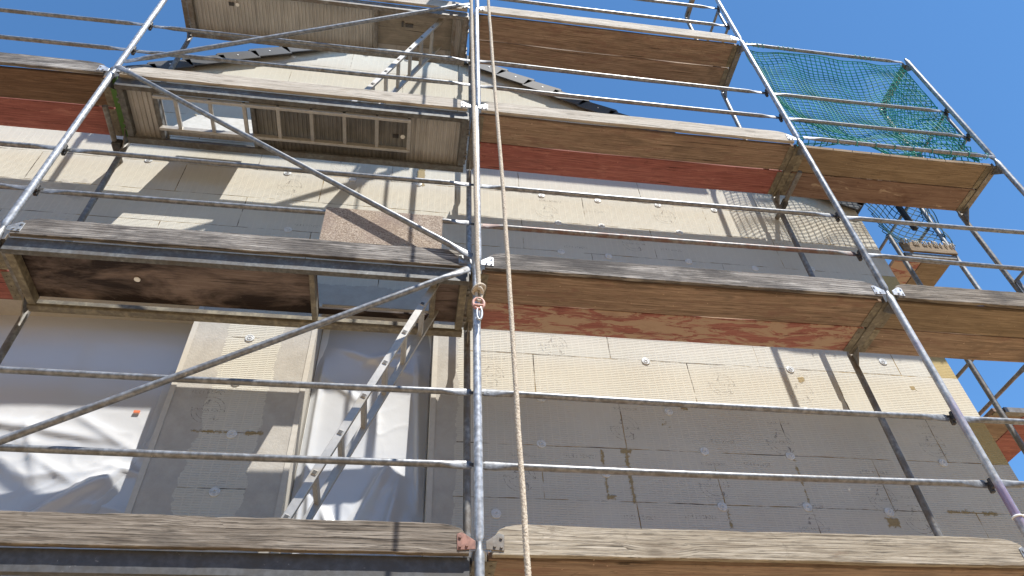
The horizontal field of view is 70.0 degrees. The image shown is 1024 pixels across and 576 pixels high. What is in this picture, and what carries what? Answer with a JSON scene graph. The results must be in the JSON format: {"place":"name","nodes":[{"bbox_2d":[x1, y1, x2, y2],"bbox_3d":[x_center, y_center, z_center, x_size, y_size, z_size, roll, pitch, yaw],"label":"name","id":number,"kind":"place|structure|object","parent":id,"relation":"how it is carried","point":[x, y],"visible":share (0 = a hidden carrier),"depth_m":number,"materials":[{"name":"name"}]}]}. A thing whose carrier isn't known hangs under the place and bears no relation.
{"place":"outdoors","nodes":[
{"label":"outdoors","id":0,"kind":"place"},
{"bbox_2d":[0,46,1023,556],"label":"house","id":1,"kind":"structure","parent":0,"point":[266,420],"depth_m":5.45,"materials":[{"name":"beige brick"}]},
{"bbox_2d":[0,315,192,549],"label":"plastic sheet","id":2,"kind":"object","parent":1,"relation":"attached to","point":[63,483],"visible":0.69,"depth_m":4.97,"materials":[{"name":"grey plastic"}]},
{"bbox_2d":[291,330,430,556],"bbox_3d":[-0.995,1.068,4.922,0.830,2.240,0.122,4,-46,-7],"label":"plastic sheet","id":3,"kind":"object","parent":1,"relation":"attached to","point":[397,429],"visible":0.59,"depth_m":5.03,"materials":[{"name":"grey plastic"}]},
{"bbox_2d":[290,329,431,556],"bbox_3d":[-1.008,1.087,5.016,0.844,2.144,0.057,4,-46,-7],"label":"window frame","id":4,"kind":"structure","parent":1,"relation":"in","point":[325,335],"depth_m":5.46,"materials":[{"name":"white plastic"}]},
{"bbox_2d":[775,170,802,219],"bbox_3d":[2.644,-0.883,6.996,0.044,0.075,0.558,4,-46,-7],"label":"wall tie","id":5,"kind":"object","parent":1,"relation":"attached to","point":[784,203],"depth_m":6.96,"materials":[{"name":"metal"}]},
{"bbox_2d":[0,0,1023,480],"label":"sky","id":6,"kind":"structure","parent":0,"point":[971,52],"materials":[{"name":"blue"}]},
{"label":"ground","id":7,"kind":"structure","parent":0,"visible":0},
{"bbox_2d":[471,541,484,575],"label":"scaffold upright","id":8,"kind":"object","parent":7,"relation":"on","point":[478,562],"visible":1,"depth_m":3.44,"materials":[{"name":"metal"}]},
{"bbox_2d":[0,547,470,575],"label":"access deck","id":9,"kind":"structure","parent":8,"relation":"attached to","point":[48,562],"depth_m":3.29,"materials":[{"name":"wood"}]},
{"bbox_2d":[0,511,475,555],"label":"toe board","id":10,"kind":"object","parent":9,"relation":"attached to","point":[109,531],"visible":1,"depth_m":3.36,"materials":[{"name":"brown wood"}]},
{"bbox_2d":[258,284,439,553],"bbox_3d":[-0.848,0.691,4.315,0.866,2.105,0.329,4,-46,-7],"label":"ladder","id":11,"kind":"object","parent":9,"relation":"on","point":[312,478],"visible":0.76,"depth_m":4.25,"materials":[{"name":"metal"}]},
{"bbox_2d":[463,261,484,557],"bbox_3d":[-0.243,0.746,4.441,0.090,2.000,0.678,4,-46,-7],"label":"scaffold upright","id":12,"kind":"object","parent":8,"relation":"on","point":[478,464],"visible":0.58,"depth_m":4.30,"materials":[{"name":"metal"}]},
{"bbox_2d":[0,207,469,336],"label":"access deck","id":13,"kind":"structure","parent":12,"relation":"on","point":[62,269],"depth_m":4.87,"materials":[{"name":"wood"}]},
{"bbox_2d":[5,219,471,268],"bbox_3d":[-1.708,-0.291,4.756,2.900,0.161,0.040,4,-46,-7],"label":"toe board","id":14,"kind":"object","parent":13,"relation":"attached to","point":[196,240],"visible":1,"depth_m":4.73,"materials":[{"name":"brown wood"}]},
{"bbox_2d":[466,106,482,272],"bbox_3d":[-0.315,-0.652,5.869,0.090,2.000,0.678,4,-46,-7],"label":"scaffold upright","id":15,"kind":"object","parent":12,"relation":"on","point":[469,164],"visible":0.6,"depth_m":6.16,"materials":[{"name":"metal"}]},
{"bbox_2d":[40,188,470,224],"bbox_3d":[-1.734,-0.563,5.110,2.900,0.075,0.038,4,-46,-7],"label":"guard rail","id":16,"kind":"object","parent":15,"relation":"attached to","point":[195,202],"visible":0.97,"depth_m":5.03,"materials":[{"name":"metal"}]},
{"bbox_2d":[468,8,481,142],"bbox_3d":[-0.381,-2.050,7.298,0.090,2.000,0.678,4,-46,-7],"label":"scaffold upright","id":17,"kind":"object","parent":15,"relation":"on","point":[477,61],"visible":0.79,"depth_m":7.30,"materials":[{"name":"metal"}]},
{"bbox_2d":[469,0,478,47],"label":"scaffold upright","id":18,"kind":"object","parent":17,"relation":"on","point":[476,3],"visible":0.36,"depth_m":8.59,"materials":[{"name":"metal"}]},
{"bbox_3d":[-0.409,-4.153,8.383,0.048,0.756,0.860,4,-46,-7],"label":"rope hoist","id":19,"kind":"object","parent":18,"relation":"attached to","visible":0},
{"bbox_2d":[470,0,485,301],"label":"hoist rope","id":20,"kind":"object","parent":19,"relation":"hanging from","point":[478,289],"visible":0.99,"depth_m":5.34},
{"bbox_2d":[472,297,485,320],"bbox_3d":[-0.207,0.128,4.537,0.087,0.202,0.025,4,-46,-7],"label":"shackle","id":21,"kind":"object","parent":20,"relation":"hanging from","point":[477,307],"visible":1,"depth_m":4.54,"materials":[{"name":"metal"}]},
{"bbox_2d":[487,0,530,575],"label":"hoist rope","id":22,"kind":"object","parent":19,"relation":"hanging from","point":[525,541],"visible":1,"depth_m":3.43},
{"bbox_2d":[480,60,764,93],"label":"guard rail","id":23,"kind":"object","parent":17,"relation":"attached to","point":[578,72],"visible":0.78,"depth_m":7.24,"materials":[{"name":"metal"}]},
{"bbox_2d":[480,85,778,118],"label":"guard rail","id":24,"kind":"object","parent":17,"relation":"attached to","point":[602,99],"visible":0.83,"depth_m":6.89,"materials":[{"name":"metal"}]},
{"bbox_2d":[479,142,782,193],"bbox_3d":[1.095,-1.115,6.827,2.934,0.051,0.277,4,-46,-7],"label":"deck plank","id":25,"kind":"object","parent":15,"relation":"on","point":[557,162],"visible":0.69,"depth_m":6.80,"materials":[{"name":"wood"}]},
{"bbox_2d":[479,113,794,169],"bbox_3d":[1.134,-1.315,6.633,2.934,0.051,0.272,4,-46,-7],"label":"deck plank","id":26,"kind":"object","parent":15,"relation":"on","point":[560,135],"visible":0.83,"depth_m":6.61,"materials":[{"name":"wood"}]},
{"bbox_2d":[478,102,796,143],"bbox_3d":[1.155,-1.486,6.561,2.940,0.161,0.040,4,-46,-7],"label":"toe board","id":27,"kind":"object","parent":26,"relation":"attached to","point":[516,110],"visible":0.99,"depth_m":6.54,"materials":[{"name":"brown wood"}]},
{"bbox_2d":[480,184,833,217],"bbox_3d":[1.194,-0.691,5.827,2.940,0.067,0.038,4,-46,-7],"label":"guard rail","id":28,"kind":"object","parent":15,"relation":"attached to","point":[648,200],"visible":0.92,"depth_m":5.80,"materials":[{"name":"metal"}]},
{"bbox_2d":[481,223,855,255],"bbox_3d":[1.215,-0.358,5.488,2.940,0.072,0.038,4,-46,-7],"label":"guard rail","id":29,"kind":"object","parent":15,"relation":"attached to","point":[662,239],"visible":0.93,"depth_m":5.46,"materials":[{"name":"grey metal"}]},
{"bbox_2d":[472,301,864,351],"bbox_3d":[1.181,0.284,5.401,2.934,0.051,0.278,4,-46,-7],"label":"deck plank","id":30,"kind":"object","parent":12,"relation":"on","point":[616,324],"visible":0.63,"depth_m":5.37,"materials":[{"name":"wood"}]},
{"bbox_2d":[480,270,883,326],"bbox_3d":[1.220,0.084,5.207,2.934,0.051,0.275,4,-46,-7],"label":"deck plank","id":31,"kind":"object","parent":12,"relation":"on","point":[606,294],"visible":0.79,"depth_m":5.17,"materials":[{"name":"wood"}]},
{"bbox_2d":[481,254,885,298],"bbox_3d":[1.241,-0.087,5.135,2.940,0.164,0.040,4,-46,-7],"label":"toe board","id":32,"kind":"object","parent":31,"relation":"attached to","point":[668,274],"visible":0.98,"depth_m":5.11,"materials":[{"name":"brown wood"}]},
{"bbox_2d":[485,552,1023,575],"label":"deck plank","id":33,"kind":"object","parent":8,"relation":"on","point":[546,567],"visible":0.74,"depth_m":3.65,"materials":[{"name":"wood"}]},
{"bbox_2d":[486,525,1023,567],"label":"toe board","id":34,"kind":"object","parent":33,"relation":"attached to","point":[548,541],"visible":0.98,"depth_m":3.68,"materials":[{"name":"brown wood"}]},
{"bbox_2d":[881,152,1023,453],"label":"side scaffold upright","id":35,"kind":"object","parent":7,"relation":"on","point":[1004,412],"visible":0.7,"depth_m":7.40,"materials":[{"name":"metal"}]},
{"bbox_2d":[879,207,907,251],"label":"side guard rail","id":36,"kind":"object","parent":35,"relation":"attached to","point":[886,239],"visible":0.07,"depth_m":8.90,"materials":[{"name":"metal"}]},
{"bbox_2d":[865,203,955,245],"bbox_3d":[4.416,-0.699,8.204,0.776,0.832,0.167,0,-46,-3],"label":"safety net","id":37,"kind":"object","parent":36,"relation":"hanging from","point":[895,237],"visible":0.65,"depth_m":8.22,"materials":[{"name":"teal fabric"}]},
{"bbox_2d":[889,260,920,283],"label":"deck plank","id":38,"kind":"object","parent":35,"relation":"attached to","point":[900,271],"visible":0.11,"depth_m":7.89,"materials":[{"name":"wood"}]},
{"bbox_2d":[895,206,917,230],"bbox_3d":[4.259,-0.764,7.893,0.068,0.403,0.044,4,-46,-7],"label":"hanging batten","id":39,"kind":"object","parent":35,"relation":"hanging from","point":[903,213],"visible":0.79,"depth_m":7.89,"materials":[{"name":"grey"}]},
{"bbox_2d":[910,227,929,252],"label":"side guard rail","id":40,"kind":"object","parent":35,"relation":"attached to","point":[924,234],"visible":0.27,"depth_m":8.25,"materials":[{"name":"metal"}]},
{"bbox_2d":[898,238,957,255],"bbox_3d":[4.447,-0.448,7.812,0.654,0.206,0.066,4,-46,-7],"label":"side end board","id":41,"kind":"object","parent":35,"relation":"attached to","point":[929,247],"visible":1,"depth_m":7.77,"materials":[{"name":"wood"}]},
{"bbox_2d":[906,262,949,285],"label":"deck plank","id":42,"kind":"object","parent":35,"relation":"attached to","point":[929,274],"visible":0.09,"depth_m":7.95,"materials":[{"name":"wood"}]},
{"bbox_2d":[956,360,973,378],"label":"side guard rail","id":43,"kind":"object","parent":35,"relation":"attached to","point":[961,371],"visible":0.04,"depth_m":7.53,"materials":[{"name":"metal"}]},
{"bbox_2d":[978,365,1023,415],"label":"side guard rail","id":44,"kind":"object","parent":35,"relation":"attached to","point":[1015,376],"visible":0.29,"depth_m":6.98,"materials":[{"name":"metal"}]},
{"bbox_2d":[983,408,1021,441],"bbox_3d":[4.122,2.097,7.359,0.305,0.048,2.902,4,-46,-7],"label":"deck plank","id":45,"kind":"object","parent":35,"relation":"on","point":[997,431],"visible":0.12,"depth_m":6.49,"materials":[{"name":"wood"}]},
{"bbox_2d":[996,416,1023,461],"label":"deck plank","id":46,"kind":"object","parent":35,"relation":"attached to","point":[1008,446],"visible":0.09,"depth_m":6.70,"materials":[{"name":"wood"}]},
{"bbox_3d":[-3.059,2.385,2.188,0.150,3.266,0.780,4,-46,-7],"label":"scaffold upright","id":47,"kind":"object","parent":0,"visible":0},
{"bbox_2d":[0,225,30,363],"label":"scaffold upright","id":48,"kind":"object","parent":47,"relation":"on","point":[14,332],"visible":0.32,"depth_m":4.73,"materials":[{"name":"metal"}]},
{"bbox_2d":[0,252,7,269],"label":"deck plank","id":49,"kind":"object","parent":48,"relation":"on","point":[3,265],"visible":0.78,"depth_m":4.67,"materials":[{"name":"wood"}]},
{"bbox_2d":[0,269,21,299],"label":"deck plank","id":50,"kind":"object","parent":48,"relation":"on","point":[8,289],"visible":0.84,"depth_m":4.82,"materials":[{"name":"wood"}]},
{"bbox_2d":[1,69,130,296],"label":"scaffold upright","id":51,"kind":"object","parent":48,"relation":"on","point":[34,185],"visible":0.7,"depth_m":5.48,"materials":[{"name":"metal"}]},
{"bbox_2d":[0,183,26,189],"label":"guard rail","id":52,"kind":"object","parent":51,"relation":"attached to","point":[12,186],"visible":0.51,"depth_m":4.89,"materials":[{"name":"metal"}]},
{"bbox_2d":[0,141,55,149],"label":"guard rail","id":53,"kind":"object","parent":51,"relation":"attached to","point":[23,145],"visible":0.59,"depth_m":5.22,"materials":[{"name":"metal"}]},
{"bbox_2d":[0,52,109,74],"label":"toe board","id":54,"kind":"object","parent":51,"relation":"attached to","point":[49,63],"visible":1,"depth_m":5.92,"materials":[{"name":"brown wood"}]},
{"bbox_2d":[0,66,114,106],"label":"deck plank","id":55,"kind":"object","parent":51,"relation":"on","point":[47,85],"visible":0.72,"depth_m":5.98,"materials":[{"name":"wood"}]},
{"bbox_2d":[0,97,122,135],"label":"deck plank","id":56,"kind":"object","parent":51,"relation":"on","point":[36,114],"visible":0.93,"depth_m":6.17,"materials":[{"name":"wood"}]},
{"bbox_2d":[102,104,122,162],"bbox_3d":[-3.378,-1.301,6.223,0.082,0.075,0.558,4,-46,-7],"label":"wall tie","id":57,"kind":"object","parent":51,"relation":"attached to","point":[116,144],"depth_m":6.19,"materials":[{"name":"metal"}]},
{"bbox_2d":[112,0,192,82],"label":"scaffold upright","id":58,"kind":"object","parent":51,"relation":"on","point":[131,48],"visible":0.66,"depth_m":6.67,"materials":[{"name":"metal"}]},
{"bbox_2d":[0,34,125,50],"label":"guard rail","id":59,"kind":"object","parent":58,"relation":"attached to","point":[55,42],"visible":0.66,"depth_m":6.26,"materials":[{"name":"metal"}]},
{"bbox_2d":[0,8,143,25],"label":"guard rail","id":60,"kind":"object","parent":58,"relation":"attached to","point":[62,16],"visible":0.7,"depth_m":6.59,"materials":[{"name":"metal"}]},
{"bbox_2d":[123,2,469,62],"bbox_3d":[-1.818,-2.443,6.896,2.895,1.977,0.041,4,-46,-7],"label":"diagonal brace","id":61,"kind":"object","parent":58,"relation":"attached to","point":[265,38],"visible":0.94,"depth_m":6.72,"materials":[{"name":"metal"}]},
{"bbox_2d":[136,50,469,85],"bbox_3d":[-1.820,-1.962,6.536,2.900,0.076,0.038,4,-46,-7],"label":"guard rail","id":62,"kind":"object","parent":58,"relation":"attached to","point":[306,68],"visible":0.98,"depth_m":6.52,"materials":[{"name":"metal"}]},
{"bbox_2d":[153,25,469,61],"bbox_3d":[-1.841,-2.294,6.875,2.900,0.057,0.038,4,-46,-7],"label":"guard rail","id":63,"kind":"object","parent":58,"relation":"attached to","point":[299,42],"visible":0.97,"depth_m":6.86,"materials":[{"name":"metal"}]},
{"bbox_2d":[185,0,468,65],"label":"access deck","id":64,"kind":"structure","parent":58,"relation":"on","point":[272,17],"depth_m":7.72,"materials":[{"name":"wood"}]},
{"bbox_2d":[352,19,443,103],"bbox_3d":[-1.099,-2.099,7.144,0.803,1.965,0.329,4,-46,-7],"label":"ladder","id":65,"kind":"object","parent":64,"relation":"on","point":[400,58],"visible":0.67,"depth_m":7.30,"materials":[{"name":"metal"}]},
{"bbox_2d":[368,0,469,11],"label":"toe board","id":66,"kind":"object","parent":64,"relation":"attached to","point":[430,3],"visible":0.82,"depth_m":7.70,"materials":[{"name":"brown wood"}]},
{"bbox_2d":[68,148,470,186],"bbox_3d":[-1.754,-0.895,5.449,2.900,0.054,0.038,4,-46,-7],"label":"guard rail","id":67,"kind":"object","parent":51,"relation":"attached to","point":[257,166],"visible":0.98,"depth_m":5.42,"materials":[{"name":"metal"}]},
{"bbox_2d":[113,78,469,172],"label":"access deck","id":68,"kind":"structure","parent":51,"relation":"on","point":[438,139],"depth_m":6.33,"materials":[{"name":"metal"}]},
{"bbox_2d":[152,93,410,152],"bbox_3d":[-1.912,-1.388,6.193,2.090,0.046,0.334,4,-46,-7],"label":"ladder","id":69,"kind":"object","parent":68,"relation":"attached to","point":[278,109],"visible":0.87,"depth_m":6.18,"materials":[{"name":"metal"}]},
{"bbox_2d":[116,66,470,110],"bbox_3d":[-1.794,-1.690,6.183,2.900,0.162,0.040,4,-46,-7],"label":"toe board","id":70,"kind":"object","parent":68,"relation":"attached to","point":[240,82],"visible":0.95,"depth_m":6.16,"materials":[{"name":"brown wood"}]},
{"bbox_2d":[114,65,473,257],"bbox_3d":[-1.744,-1.010,5.432,2.926,2.037,0.041,4,-46,-7],"label":"diagonal brace","id":71,"kind":"object","parent":51,"relation":"attached to","point":[400,218],"visible":1,"depth_m":5.33,"materials":[{"name":"metal"}]},
{"bbox_2d":[0,266,470,444],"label":"diagonal brace","id":72,"kind":"object","parent":48,"relation":"attached to","point":[64,417],"visible":1,"depth_m":3.98,"materials":[{"name":"metal"}]},
{"bbox_2d":[0,366,470,395],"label":"guard rail","id":73,"kind":"object","parent":48,"relation":"attached to","point":[221,381],"visible":0.98,"depth_m":4.03,"materials":[{"name":"metal"}]},
{"bbox_2d":[0,444,471,468],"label":"guard rail","id":74,"kind":"object","parent":48,"relation":"attached to","point":[458,464],"visible":1,"depth_m":3.70,"materials":[{"name":"metal"}]},
{"bbox_3d":[2.838,2.795,2.944,0.150,3.266,0.780,4,-46,-7],"label":"scaffold upright","id":75,"kind":"object","parent":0,"visible":0},
{"bbox_2d":[847,291,1023,536],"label":"scaffold upright","id":76,"kind":"object","parent":75,"relation":"on","point":[891,306],"visible":0.96,"depth_m":4.82,"materials":[{"name":"metal"}]},
{"bbox_2d":[482,389,949,421],"bbox_3d":[1.280,0.709,4.401,2.940,0.070,0.038,4,-46,-7],"label":"guard rail","id":77,"kind":"object","parent":76,"relation":"attached to","point":[667,403],"visible":0.94,"depth_m":4.37,"materials":[{"name":"metal"}]},
{"bbox_2d":[483,461,987,487],"bbox_3d":[1.301,1.041,4.062,2.940,0.058,0.038,4,-46,-7],"label":"guard rail","id":78,"kind":"object","parent":76,"relation":"attached to","point":[496,466],"visible":0.98,"depth_m":4.03,"materials":[{"name":"metal"}]},
{"bbox_2d":[771,138,888,290],"bbox_3d":[2.639,-0.447,6.248,0.090,2.000,0.678,4,-46,-7],"label":"scaffold upright","id":79,"kind":"object","parent":76,"relation":"on","point":[801,149],"visible":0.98,"depth_m":6.34,"materials":[{"name":"metal"}]},
{"bbox_2d":[721,39,799,194],"bbox_3d":[2.553,-1.846,7.675,0.090,2.000,0.678,4,-46,-7],"label":"scaffold upright","id":80,"kind":"object","parent":79,"relation":"on","point":[743,47],"visible":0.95,"depth_m":7.80,"materials":[{"name":"metal"}]},
{"bbox_2d":[474,40,728,86],"bbox_3d":[1.009,-2.514,8.254,2.934,0.051,0.278,4,-46,-7],"label":"deck plank","id":81,"kind":"object","parent":80,"relation":"on","point":[612,64],"visible":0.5,"depth_m":8.22,"materials":[{"name":"wood"}]},
{"bbox_2d":[479,14,737,67],"bbox_3d":[1.048,-2.714,8.060,2.934,0.051,0.274,4,-46,-7],"label":"deck plank","id":82,"kind":"object","parent":80,"relation":"on","point":[595,40],"visible":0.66,"depth_m":8.04,"materials":[{"name":"wood"}]},
{"bbox_2d":[476,6,738,42],"bbox_3d":[1.069,-2.884,7.987,2.940,0.163,0.040,4,-46,-7],"label":"toe board","id":83,"kind":"object","parent":82,"relation":"attached to","point":[595,22],"visible":1,"depth_m":7.96,"materials":[{"name":"grey wood"}]},
{"bbox_2d":[684,0,741,90],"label":"scaffold upright","id":84,"kind":"object","parent":80,"relation":"on","point":[730,24],"visible":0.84,"depth_m":8.72,"materials":[{"name":"metal"}]},
{"bbox_2d":[498,0,726,26],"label":"guard rail","id":85,"kind":"object","parent":84,"relation":"attached to","point":[614,12],"visible":1,"depth_m":8.34,"materials":[{"name":"metal"}]},
{"bbox_2d":[635,0,715,8],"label":"guard rail","id":86,"kind":"object","parent":84,"relation":"attached to","point":[680,4],"visible":1,"depth_m":8.79,"materials":[{"name":"metal"}]},
{"bbox_2d":[706,11,728,40],"bbox_3d":[2.478,-3.021,8.894,0.033,0.508,0.540,4,-46,-7],"label":"end guard","id":87,"kind":"object","parent":84,"relation":"attached to","point":[721,18],"visible":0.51,"depth_m":8.82,"materials":[{"name":"metal"}]},
{"bbox_2d":[774,93,943,112],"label":"guard rail","id":88,"kind":"object","parent":80,"relation":"attached to","point":[855,102],"visible":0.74,"depth_m":7.55,"materials":[{"name":"metal"}]},
{"bbox_2d":[789,118,965,137],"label":"guard rail","id":89,"kind":"object","parent":80,"relation":"attached to","point":[803,120],"visible":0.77,"depth_m":7.21,"materials":[{"name":"metal"}]},
{"bbox_2d":[847,216,1023,234],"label":"guard rail","id":90,"kind":"object","parent":79,"relation":"attached to","point":[935,225],"visible":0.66,"depth_m":6.11,"materials":[{"name":"metal"}]},
{"bbox_2d":[876,299,1023,337],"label":"deck plank","id":91,"kind":"object","parent":76,"relation":"on","point":[966,319],"visible":0.75,"depth_m":5.45,"materials":[{"name":"wood"}]},
{"bbox_2d":[892,284,1023,308],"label":"toe board","id":92,"kind":"object","parent":91,"relation":"attached to","point":[953,295],"visible":1,"depth_m":5.38,"materials":[{"name":"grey wood"}]},
{"bbox_2d":[964,416,1023,424],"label":"guard rail","id":93,"kind":"object","parent":76,"relation":"attached to","point":[973,419],"visible":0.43,"depth_m":4.61,"materials":[{"name":"metal"}]},
{"bbox_2d":[1001,480,1023,487],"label":"guard rail","id":94,"kind":"object","parent":76,"relation":"attached to","point":[1012,484],"visible":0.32,"depth_m":4.27,"materials":[{"name":"metal"}]},
{"bbox_2d":[1011,514,1023,519],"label":"cable tie","id":95,"kind":"object","parent":76,"relation":"attached to","point":[1014,516],"visible":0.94,"depth_m":4.04,"materials":[{"name":"white plastic"}]},
{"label":"scaffold upright","id":96,"kind":"object","parent":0,"visible":0},
{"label":"scaffold upright","id":97,"kind":"object","parent":96,"relation":"on","visible":0},
{"bbox_2d":[859,328,1023,362],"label":"deck plank","id":98,"kind":"object","parent":97,"relation":"on","point":[947,345],"visible":0.73,"depth_m":5.66,"materials":[{"name":"wood"}]},
{"bbox_2d":[956,158,1023,292],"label":"scaffold upright","id":99,"kind":"object","parent":97,"relation":"on","point":[999,167],"visible":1,"depth_m":6.97,"materials":[{"name":"metal"}]},
{"bbox_2d":[780,171,975,210],"bbox_3d":[3.569,-0.944,7.144,1.934,0.051,0.277,4,-46,-7],"label":"deck plank","id":100,"kind":"object","parent":99,"relation":"on","point":[880,192],"visible":0.94,"depth_m":7.13,"materials":[{"name":"wood"}]},
{"bbox_2d":[791,145,991,188],"bbox_3d":[3.608,-1.143,6.951,1.934,0.051,0.272,4,-46,-7],"label":"board","id":101,"kind":"object","parent":99,"relation":"attached to","point":[880,166],"visible":0.84,"depth_m":6.93,"materials":[{"name":"wood"}]},
{"bbox_2d":[803,136,995,158],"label":"net rail","id":102,"kind":"object","parent":99,"relation":"attached to","point":[887,146],"visible":1,"depth_m":6.81,"materials":[{"name":"metal"}]},
{"bbox_2d":[879,58,994,159],"bbox_3d":[4.532,-1.709,7.929,0.090,2.000,0.678,4,-46,-7],"label":"scaffold upright","id":103,"kind":"object","parent":99,"relation":"on","point":[909,66],"visible":0.45,"depth_m":7.73,"materials":[{"name":"metal"}]},
{"bbox_2d":[745,43,902,63],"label":"net rail","id":104,"kind":"object","parent":103,"relation":"attached to","point":[827,53],"visible":0.91,"depth_m":8.29,"materials":[{"name":"metal"}]},
{"bbox_2d":[746,42,988,162],"bbox_3d":[3.582,-1.784,7.768,1.975,2.058,0.692,4,-46,-7],"label":"safety net","id":105,"kind":"object","parent":104,"relation":"attached to","point":[901,136],"visible":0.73,"depth_m":7.83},
{"bbox_2d":[918,113,966,159],"bbox_3d":[4.543,-1.484,7.722,0.033,0.508,0.540,4,-46,-7],"label":"end guard","id":106,"kind":"object","parent":103,"relation":"attached to","point":[953,124],"visible":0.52,"depth_m":7.57,"materials":[{"name":"metal"}]},
{"bbox_2d":[868,253,1023,270],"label":"guard rail","id":107,"kind":"object","parent":99,"relation":"attached to","point":[947,262],"visible":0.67,"depth_m":5.75,"materials":[{"name":"metal"}]},
{"bbox_2d":[1014,271,1023,291],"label":"end guard","id":108,"kind":"object","parent":99,"relation":"attached to","point":[1018,278],"visible":1,"depth_m":6.59,"materials":[{"name":"metal"}]}
]}

